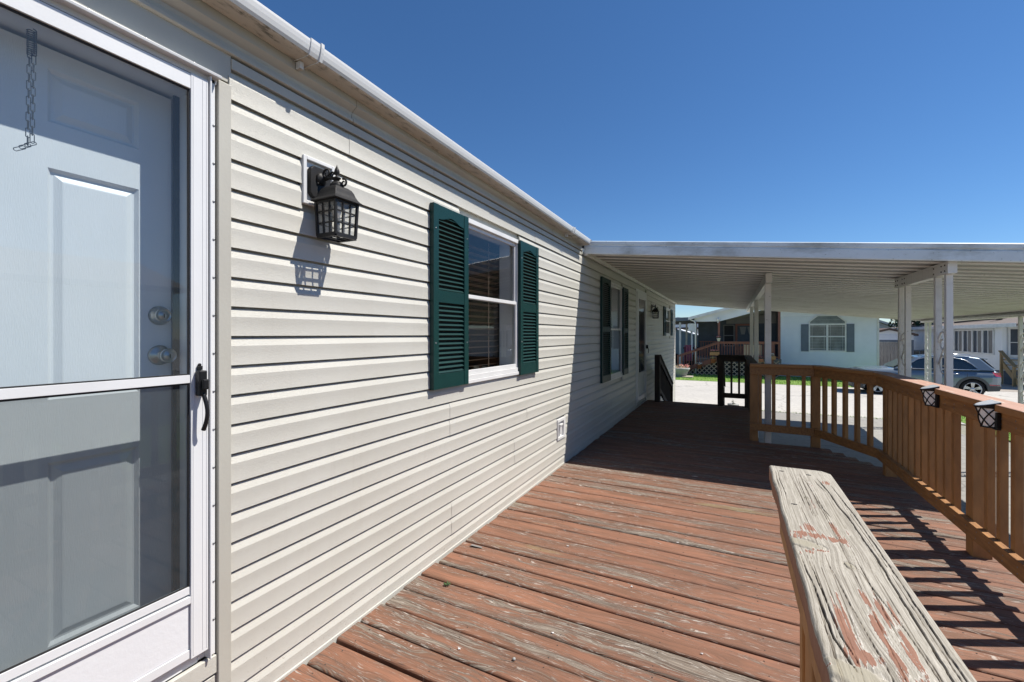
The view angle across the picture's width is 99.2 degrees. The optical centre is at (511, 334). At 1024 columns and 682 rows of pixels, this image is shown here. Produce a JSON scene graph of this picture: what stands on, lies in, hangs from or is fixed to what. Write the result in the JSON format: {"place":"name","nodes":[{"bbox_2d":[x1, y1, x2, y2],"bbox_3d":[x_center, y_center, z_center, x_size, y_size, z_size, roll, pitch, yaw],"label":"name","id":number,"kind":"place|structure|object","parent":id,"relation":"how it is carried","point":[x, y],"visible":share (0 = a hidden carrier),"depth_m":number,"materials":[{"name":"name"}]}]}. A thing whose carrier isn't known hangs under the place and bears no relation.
{"place":"outdoors","nodes":[
{"label":"outdoors","id":0,"kind":"place"},
{"bbox_2d":[257,0,1023,323],"label":"sky","id":1,"kind":"structure","parent":0,"point":[890,121],"materials":[{"name":"blue"}]},
{"bbox_2d":[675,329,697,360],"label":"shed","id":2,"kind":"structure","parent":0,"point":[683,337],"depth_m":41.12,"materials":[{"name":"blue"}]},
{"bbox_2d":[675,317,697,333],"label":"distant house","id":3,"kind":"structure","parent":0,"point":[683,326],"depth_m":51.98,"materials":[{"name":"white"}]},
{"bbox_2d":[727,400,738,405],"bbox_3d":[7.191,2.311,14.181,0.340,0.398,0.335,0,0,27],"label":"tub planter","id":4,"kind":"object","parent":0,"point":[735,404],"visible":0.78,"depth_m":14.14,"materials":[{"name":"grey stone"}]},
{"bbox_2d":[675,374,850,386],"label":"lawn","id":5,"kind":"structure","parent":0,"point":[763,379],"depth_m":24.35,"materials":[{"name":"green plant"}]},
{"bbox_2d":[675,364,693,377],"bbox_3d":[9.956,2.117,26.002,1.550,0.806,1.040,0,0,27],"label":"flower bowl","id":6,"kind":"object","parent":5,"relation":"on","point":[682,371],"visible":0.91,"depth_m":25.62,"materials":[{"name":"concrete"}]},
{"bbox_2d":[688,308,878,376],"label":"opposite house","id":7,"kind":"structure","parent":5,"relation":"on","point":[827,340],"depth_m":25.93,"materials":[{"name":"white"}]},
{"bbox_2d":[677,341,778,377],"bbox_3d":[13.673,1.500,27.823,5.588,2.180,3.080,0,0,27],"label":"porch railing","id":8,"kind":"object","parent":7,"relation":"attached to","point":[709,367],"visible":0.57,"depth_m":26.83,"materials":[{"name":"brown wood"}]},
{"bbox_2d":[710,350,719,354],"bbox_3d":[12.380,1.065,26.645,0.540,0.390,0.230,0,0,27],"label":"planter box","id":9,"kind":"object","parent":8,"relation":"attached to","point":[714,353],"visible":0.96,"depth_m":26.56,"materials":[{"name":"brown wood"}]},
{"bbox_2d":[723,325,734,345],"bbox_3d":[14.650,0.055,29.459,0.680,1.450,0.080,0,0,27],"label":"porch window","id":10,"kind":"structure","parent":7,"relation":"in","point":[728,330],"depth_m":29.45,"materials":[{"name":"grey glass"}]},
{"bbox_2d":[735,324,753,355],"bbox_3d":[15.574,0.355,28.959,1.320,2.150,0.140,0,0,27],"label":"porch door","id":11,"kind":"structure","parent":7,"relation":"in","point":[743,329],"depth_m":29.04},
{"bbox_2d":[809,315,846,351],"bbox_3d":[18.366,-0.090,25.412,1.843,2.140,0.040,0,0,27],"label":"picture window","id":12,"kind":"structure","parent":7,"relation":"in","point":[835,340],"depth_m":25.39,"materials":[{"name":"white glass"}]},
{"bbox_2d":[675,380,1023,423],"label":"road","id":13,"kind":"structure","parent":0,"point":[693,391],"depth_m":17.71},
{"bbox_2d":[848,354,1001,393],"bbox_3d":[17.086,1.635,18.497,4.722,1.751,2.039,0,0,27],"label":"parked car","id":14,"kind":"object","parent":13,"relation":"on","point":[977,375],"visible":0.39,"depth_m":17.28,"materials":[{"name":"blue paint"}]},
{"bbox_2d":[675,361,1023,454],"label":"ground","id":15,"kind":"structure","parent":0,"point":[963,429],"depth_m":11.56,"materials":[{"name":"grey concrete"}]},
{"bbox_2d":[0,0,674,681],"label":"mobile home","id":16,"kind":"object","parent":15,"relation":"on","point":[252,428],"visible":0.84,"depth_m":1.73,"materials":[{"name":"beige plastic"}]},
{"bbox_2d":[13,29,36,150],"bbox_3d":[-1.369,-0.688,1.227,0.022,0.357,0.047,0,0,27],"label":"door chain","id":17,"kind":"object","parent":16,"relation":"hanging from","point":[34,35],"depth_m":1.24,"materials":[{"name":"metal"}]},
{"bbox_2d":[0,28,176,670],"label":"entry door","id":18,"kind":"structure","parent":16,"relation":"in","point":[85,209],"depth_m":1.41,"materials":[{"name":"white metal"}]},
{"bbox_2d":[0,0,209,681],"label":"storm door","id":19,"kind":"structure","parent":16,"relation":"in","point":[142,644],"depth_m":1.49,"materials":[{"name":"white paint"}]},
{"bbox_2d":[300,154,361,242],"bbox_3d":[-0.831,-0.628,2.013,0.191,0.372,0.190,0,0,27],"label":"wall lantern","id":20,"kind":"object","parent":16,"relation":"attached to","point":[324,190],"depth_m":2.00,"materials":[{"name":"black plastic"}]},
{"bbox_2d":[469,218,518,383],"bbox_3d":[-0.241,-0.249,3.588,0.239,1.213,0.958,0,0,27],"label":"window","id":21,"kind":"structure","parent":16,"relation":"in","point":[508,245],"depth_m":3.91,"materials":[{"name":"white plastic"}]},
{"bbox_2d":[556,416,565,440],"bbox_3d":[0.551,1.060,4.930,0.034,0.230,0.250,0,0,27],"label":"electrical outlet","id":22,"kind":"object","parent":16,"relation":"attached to","point":[561,428],"visible":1,"depth_m":4.93,"materials":[{"name":"white plastic"}]},
{"bbox_2d":[610,282,622,380],"bbox_3d":[1.645,-0.056,7.335,0.246,1.578,0.948,0,0,27],"label":"window","id":23,"kind":"structure","parent":16,"relation":"in","point":[616,290],"depth_m":7.72,"materials":[{"name":"white plastic"}]},
{"bbox_2d":[639,299,639,371],"bbox_3d":[2.638,0.250,9.394,0.020,2.260,1.050,0,0,27],"label":"entry door","id":24,"kind":"structure","parent":16,"relation":"in","point":[639,299],"depth_m":9.85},
{"bbox_2d":[637,291,648,402],"bbox_3d":[2.795,0.250,9.314,0.092,2.260,1.050,0,0,27],"label":"storm door","id":25,"kind":"structure","parent":16,"relation":"in","point":[641,376],"depth_m":9.17,"materials":[{"name":"white paint"}]},
{"bbox_2d":[650,303,659,318],"bbox_3d":[3.417,-0.574,10.437,0.191,0.372,0.190,0,0,27],"label":"wall lantern","id":26,"kind":"object","parent":16,"relation":"attached to","point":[655,309],"depth_m":10.41,"materials":[{"name":"black metal"}]},
{"bbox_2d":[666,308,670,335],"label":"window","id":27,"kind":"structure","parent":16,"relation":"in","point":[667,309],"depth_m":13.27,"materials":[{"name":"white plastic"}]},
{"bbox_2d":[675,317,697,366],"bbox_3d":[11.245,0.675,34.631,6.380,3.670,10.030,0,0,27],"label":"carport","id":28,"kind":"object","parent":15,"relation":"on","point":[682,320],"visible":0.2,"depth_m":29.31,"materials":[{"name":"white metal"}]},
{"bbox_2d":[684,345,694,364],"bbox_3d":[12.644,1.623,31.054,0.700,1.773,0.098,0,0,27],"label":"hanging cloth","id":29,"kind":"object","parent":28,"relation":"hanging from","point":[687,348],"visible":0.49,"depth_m":31.09,"materials":[{"name":"fabric"}]},
{"bbox_2d":[675,373,1010,435],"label":"grass","id":30,"kind":"structure","parent":15,"relation":"on","point":[762,381],"depth_m":24.29,"materials":[{"name":"green plant"}]},
{"bbox_2d":[879,320,895,327],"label":"mint house","id":31,"kind":"structure","parent":15,"relation":"on","point":[883,324],"depth_m":39.08,"materials":[{"name":"white"}]},
{"bbox_2d":[879,328,918,365],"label":"garage","id":32,"kind":"structure","parent":15,"relation":"on","point":[888,337],"depth_m":29.65,"materials":[{"name":"white"}]},
{"bbox_2d":[879,342,897,365],"bbox_3d":[25.658,1.485,29.655,2.080,1.950,0.075,0,0,27],"label":"plank door","id":33,"kind":"structure","parent":32,"relation":"in","point":[886,345],"depth_m":29.70,"materials":[{"name":"grey wood"}]},
{"bbox_2d":[883,349,924,363],"bbox_3d":[28.820,1.780,31.429,4.130,1.460,1.720,0,0,27],"label":"parked car","id":34,"kind":"object","parent":15,"relation":"on","point":[918,351],"visible":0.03,"depth_m":30.79,"materials":[{"name":"blue paint"}]},
{"bbox_2d":[888,319,932,330],"bbox_3d":[31.827,-1.182,32.968,5.420,7.407,6.150,0,0,27],"label":"tree","id":35,"kind":"object","parent":15,"relation":"on","point":[915,323],"visible":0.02,"depth_m":34.07,"materials":[{"name":"green plant"}]},
{"bbox_2d":[892,317,1023,383],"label":"white house","id":36,"kind":"structure","parent":15,"relation":"on","point":[987,339],"depth_m":23.63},
{"bbox_2d":[954,330,962,352],"bbox_3d":[26.987,0.380,26.350,0.049,1.360,1.120,0,0,27],"label":"window","id":37,"kind":"structure","parent":36,"relation":"in","point":[958,334],"depth_m":26.34,"materials":[{"name":"white glass"}]},
{"bbox_2d":[963,329,971,352],"bbox_3d":[26.473,0.380,25.333,0.049,1.360,1.120,0,0,27],"label":"window","id":38,"kind":"structure","parent":36,"relation":"in","point":[967,334],"depth_m":25.32,"materials":[{"name":"white glass"}]},
{"bbox_2d":[972,329,981,353],"bbox_3d":[25.960,0.380,24.315,0.049,1.360,1.120,0,0,27],"label":"window","id":39,"kind":"structure","parent":36,"relation":"in","point":[976,333],"depth_m":24.30,"materials":[{"name":"grey glass"}]},
{"bbox_2d":[982,329,994,354],"bbox_3d":[25.447,0.380,23.297,0.049,1.360,1.120,0,0,27],"label":"window","id":40,"kind":"structure","parent":36,"relation":"in","point":[988,335],"depth_m":23.28,"materials":[{"name":"white plastic"}]},
{"bbox_2d":[1008,327,1023,357],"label":"door","id":41,"kind":"structure","parent":36,"relation":"in","point":[1012,331],"depth_m":21.95,"materials":[{"name":"white plastic"}]},
{"bbox_2d":[759,411,1010,548],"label":"driveway","id":42,"kind":"structure","parent":0,"point":[791,439],"depth_m":10.46,"materials":[{"name":"grey concrete"}]},
{"bbox_2d":[280,400,1023,681],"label":"wooden deck","id":43,"kind":"structure","parent":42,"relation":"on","point":[620,508],"depth_m":2.63,"materials":[{"name":"red paint"}]},
{"bbox_2d":[655,355,673,401],"bbox_3d":[3.744,1.476,10.689,0.140,2.067,2.460,0,0,27],"label":"stair handrail","id":44,"kind":"object","parent":43,"relation":"attached to","point":[664,383],"visible":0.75,"depth_m":10.25,"materials":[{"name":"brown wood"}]},
{"bbox_2d":[717,356,725,404],"bbox_3d":[4.898,1.476,10.189,0.140,2.067,2.315,0,0,27],"label":"stair handrail","id":45,"kind":"object","parent":43,"relation":"attached to","point":[724,384],"visible":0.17,"depth_m":10.59,"materials":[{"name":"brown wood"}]},
{"bbox_2d":[717,355,757,412],"bbox_3d":[3.920,0.999,7.689,0.615,1.162,3.080,0,0,27],"label":"deck railing","id":46,"kind":"object","parent":43,"relation":"attached to","point":[746,359],"visible":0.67,"depth_m":8.99,"materials":[{"name":"brown wood"}]},
{"bbox_2d":[769,465,976,681],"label":"weathered railing","id":47,"kind":"object","parent":43,"relation":"attached to","point":[865,616],"visible":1,"depth_m":0.67,"materials":[{"name":"beige wood"}]},
{"bbox_2d":[750,363,1023,582],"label":"deck railing","id":48,"kind":"object","parent":43,"relation":"attached to","point":[920,454],"visible":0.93,"depth_m":3.41,"materials":[{"name":"paint"}]},
{"bbox_2d":[920,385,939,407],"bbox_3d":[3.188,0.468,3.343,0.095,0.165,0.124,0,0,27],"label":"solar light","id":49,"kind":"object","parent":48,"relation":"attached to","point":[930,397],"visible":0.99,"depth_m":3.31,"materials":[{"name":"black plastic"}]},
{"bbox_2d":[973,400,1001,430],"bbox_3d":[2.809,0.472,2.593,0.095,0.165,0.124,0,0,27],"label":"solar light","id":50,"kind":"object","parent":48,"relation":"attached to","point":[988,416],"visible":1,"depth_m":2.56,"materials":[{"name":"black plastic"}]},
{"bbox_2d":[584,241,1023,442],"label":"carport","id":51,"kind":"object","parent":42,"relation":"on","point":[928,284],"visible":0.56,"depth_m":5.68,"materials":[{"name":"white metal"}]},
{"bbox_2d":[961,416,1010,440],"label":"lawn","id":52,"kind":"structure","parent":0,"point":[963,419],"depth_m":12.58,"materials":[{"name":"green plant"}]},
{"bbox_2d":[1000,384,1023,391],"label":"neighbour driveway","id":53,"kind":"structure","parent":0,"point":[1007,388],"depth_m":20.31,"materials":[{"name":"concrete"}]},
{"bbox_2d":[998,350,1023,386],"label":"wooden steps","id":54,"kind":"structure","parent":53,"relation":"on","point":[1010,373],"depth_m":21.55,"materials":[{"name":"wood"}]}
]}

